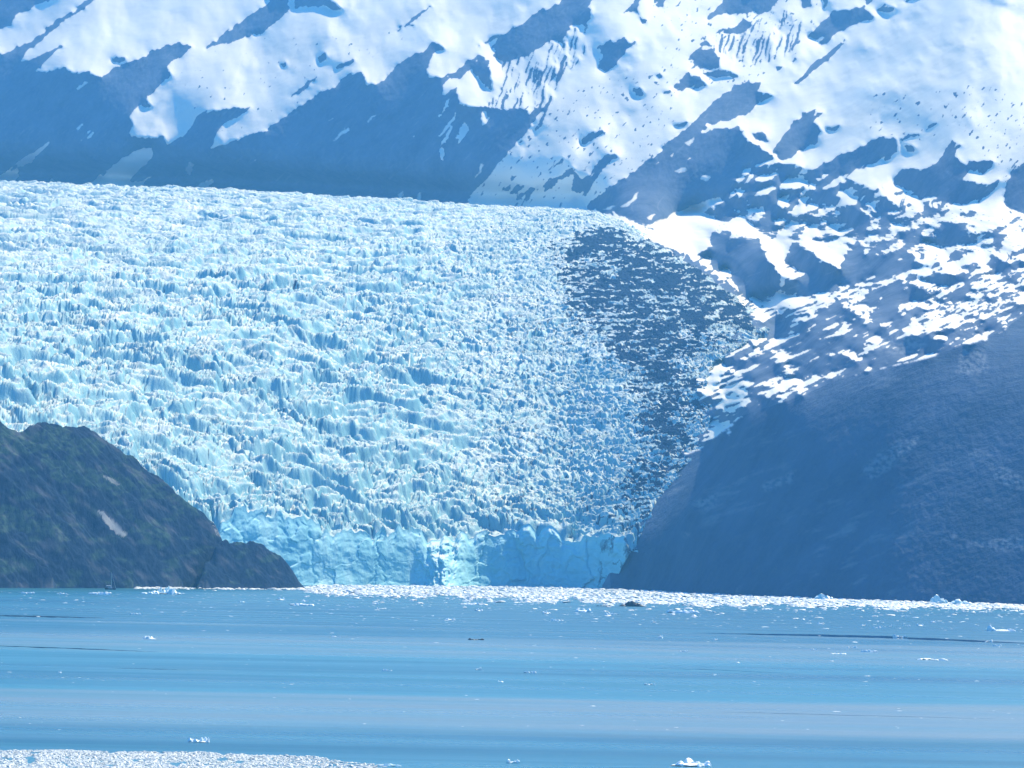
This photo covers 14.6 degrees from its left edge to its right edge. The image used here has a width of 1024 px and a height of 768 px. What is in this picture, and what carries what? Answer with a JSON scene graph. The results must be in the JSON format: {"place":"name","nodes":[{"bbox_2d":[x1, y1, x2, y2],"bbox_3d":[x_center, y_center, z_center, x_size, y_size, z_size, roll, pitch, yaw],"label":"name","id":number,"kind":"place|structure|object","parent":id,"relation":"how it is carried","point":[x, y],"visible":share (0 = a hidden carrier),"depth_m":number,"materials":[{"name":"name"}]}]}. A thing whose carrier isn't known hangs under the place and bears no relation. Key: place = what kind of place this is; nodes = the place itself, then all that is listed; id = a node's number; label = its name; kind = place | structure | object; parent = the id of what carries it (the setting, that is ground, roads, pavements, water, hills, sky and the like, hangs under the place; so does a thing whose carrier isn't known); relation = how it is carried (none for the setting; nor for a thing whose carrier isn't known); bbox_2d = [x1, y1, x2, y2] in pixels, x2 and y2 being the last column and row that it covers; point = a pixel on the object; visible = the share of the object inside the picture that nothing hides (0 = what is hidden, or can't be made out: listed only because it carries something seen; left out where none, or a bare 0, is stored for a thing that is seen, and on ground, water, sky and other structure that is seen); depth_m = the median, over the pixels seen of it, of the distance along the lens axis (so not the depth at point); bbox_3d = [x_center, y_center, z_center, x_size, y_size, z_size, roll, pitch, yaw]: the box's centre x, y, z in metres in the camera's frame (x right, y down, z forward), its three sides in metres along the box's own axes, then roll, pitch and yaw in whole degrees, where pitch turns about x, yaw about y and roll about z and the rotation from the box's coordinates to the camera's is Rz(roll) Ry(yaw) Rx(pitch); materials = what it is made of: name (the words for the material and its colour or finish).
{"place":"outdoors","nodes":[
{"label":"outdoors","id":0,"kind":"place"},
{"bbox_2d":[0,421,305,588],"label":"headland","id":1,"kind":"structure","parent":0,"point":[83,507],"depth_m":2743.77,"materials":[{"name":"green plant"}]},
{"bbox_2d":[0,749,385,767],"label":"brash ice","id":2,"kind":"structure","parent":0,"point":[44,758],"depth_m":481.53,"materials":[{"name":"white ice"}]},
{"bbox_2d":[0,180,769,588],"bbox_3d":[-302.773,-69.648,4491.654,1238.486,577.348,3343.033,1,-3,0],"label":"glacier","id":3,"kind":"object","parent":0,"point":[330,390],"visible":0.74,"depth_m":4026.26,"materials":[{"name":"white ice"}]},
{"bbox_2d":[0,0,1023,588],"bbox_3d":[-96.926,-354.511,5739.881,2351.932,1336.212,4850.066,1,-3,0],"label":"mountain","id":4,"kind":"structure","parent":0,"point":[828,190],"depth_m":6110.54,"materials":[{"name":"white snow"}]},
{"bbox_2d":[0,585,1023,767],"bbox_3d":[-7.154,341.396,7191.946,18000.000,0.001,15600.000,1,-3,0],"label":"water","id":5,"kind":"structure","parent":0,"point":[343,697],"depth_m":821.46,"materials":[{"name":"blue liquid"}]},
{"bbox_2d":[88,592,111,594],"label":"ice floe","id":6,"kind":"object","parent":5,"relation":"on","point":[104,593],"visible":0.96,"depth_m":2322.14,"materials":[{"name":"white ice"}]},
{"bbox_2d":[105,573,115,589],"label":"sailing boat","id":7,"kind":"object","parent":5,"relation":"on","point":[109,588],"visible":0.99,"depth_m":2636.51,"materials":[{"name":"paint"}]},
{"bbox_2d":[142,586,180,593],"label":"ice floe","id":8,"kind":"object","parent":5,"relation":"on","point":[168,590],"visible":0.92,"depth_m":2426.13,"materials":[{"name":"white ice"}]},
{"bbox_2d":[188,737,209,741],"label":"ice floe","id":9,"kind":"object","parent":5,"relation":"on","point":[205,739],"visible":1,"depth_m":530.58,"materials":[{"name":"white ice"}]},
{"bbox_2d":[290,603,313,605],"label":"ice floe","id":10,"kind":"object","parent":5,"relation":"on","point":[301,604],"visible":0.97,"depth_m":2007.50,"materials":[{"name":"white ice"}]},
{"bbox_2d":[377,763,400,765],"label":"ice floe","id":11,"kind":"object","parent":5,"relation":"on","point":[390,764],"visible":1,"depth_m":479.77,"materials":[{"name":"white ice"}]},
{"bbox_2d":[0,591,1022,729],"bbox_3d":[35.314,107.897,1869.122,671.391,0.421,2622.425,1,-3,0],"label":"ice crumbs","id":12,"kind":"object","parent":5,"relation":"on","point":[485,630],"visible":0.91,"depth_m":1740.70,"materials":[{"name":"white ice"}]},
{"bbox_2d":[0,615,1023,718],"bbox_3d":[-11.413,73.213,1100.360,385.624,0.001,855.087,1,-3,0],"label":"water slick","id":13,"kind":"object","parent":5,"relation":"on","point":[864,636],"visible":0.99,"depth_m":1432.18,"materials":[{"name":"blue"}]},
{"bbox_2d":[506,759,519,762],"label":"ice floe","id":14,"kind":"object","parent":5,"relation":"on","point":[509,761],"visible":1,"depth_m":493.26,"materials":[{"name":"white ice"}]},
{"bbox_2d":[133,584,1023,618],"bbox_3d":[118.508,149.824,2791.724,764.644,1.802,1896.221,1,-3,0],"label":"brash ice","id":15,"kind":"structure","parent":5,"relation":"on","point":[549,594],"depth_m":2807.27,"materials":[{"name":"white ice"}]},
{"bbox_2d":[575,608,590,611],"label":"ice floe","id":16,"kind":"object","parent":5,"relation":"on","point":[583,610],"visible":0.96,"depth_m":1981.79,"materials":[{"name":"white ice"}]},
{"bbox_2d":[620,601,645,606],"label":"dark iceberg","id":17,"kind":"object","parent":5,"relation":"on","point":[632,603],"visible":0.98,"depth_m":2276.73,"materials":[{"name":"ice"}]},
{"bbox_2d":[666,610,698,612],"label":"ice floe","id":18,"kind":"object","parent":5,"relation":"on","point":[682,611],"visible":0.94,"depth_m":2026.82,"materials":[{"name":"white ice"}]},
{"bbox_2d":[671,758,710,766],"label":"ice floe","id":19,"kind":"object","parent":5,"relation":"on","point":[688,762],"visible":1,"depth_m":494.43,"materials":[{"name":"white ice"}]},
{"bbox_2d":[815,593,832,598],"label":"iceberg","id":20,"kind":"object","parent":5,"relation":"on","point":[821,596],"visible":0.77,"depth_m":3029.71,"materials":[{"name":"ice"}]},
{"bbox_2d":[917,658,946,659],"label":"ice floe","id":21,"kind":"object","parent":5,"relation":"on","point":[929,659],"visible":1,"depth_m":1097.72,"materials":[{"name":"white ice"}]},
{"bbox_2d":[930,594,947,603],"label":"iceberg","id":22,"kind":"object","parent":5,"relation":"on","point":[936,598],"visible":0.71,"depth_m":2857.72,"materials":[{"name":"ice"}]},
{"bbox_2d":[951,599,971,604],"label":"iceberg","id":23,"kind":"object","parent":5,"relation":"on","point":[957,601],"visible":0.76,"depth_m":2829.14,"materials":[{"name":"white ice"}]},
{"bbox_2d":[987,625,1014,630],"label":"ice floe","id":24,"kind":"object","parent":5,"relation":"on","point":[989,628],"visible":0.94,"depth_m":1647.92,"materials":[{"name":"white ice"}]},
{"bbox_2d":[610,315,1023,603],"bbox_3d":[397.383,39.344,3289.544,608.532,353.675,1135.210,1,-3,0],"label":"hillside","id":25,"kind":"structure","parent":0,"point":[902,481],"depth_m":3221.14,"materials":[{"name":"blue stone"}]}
]}

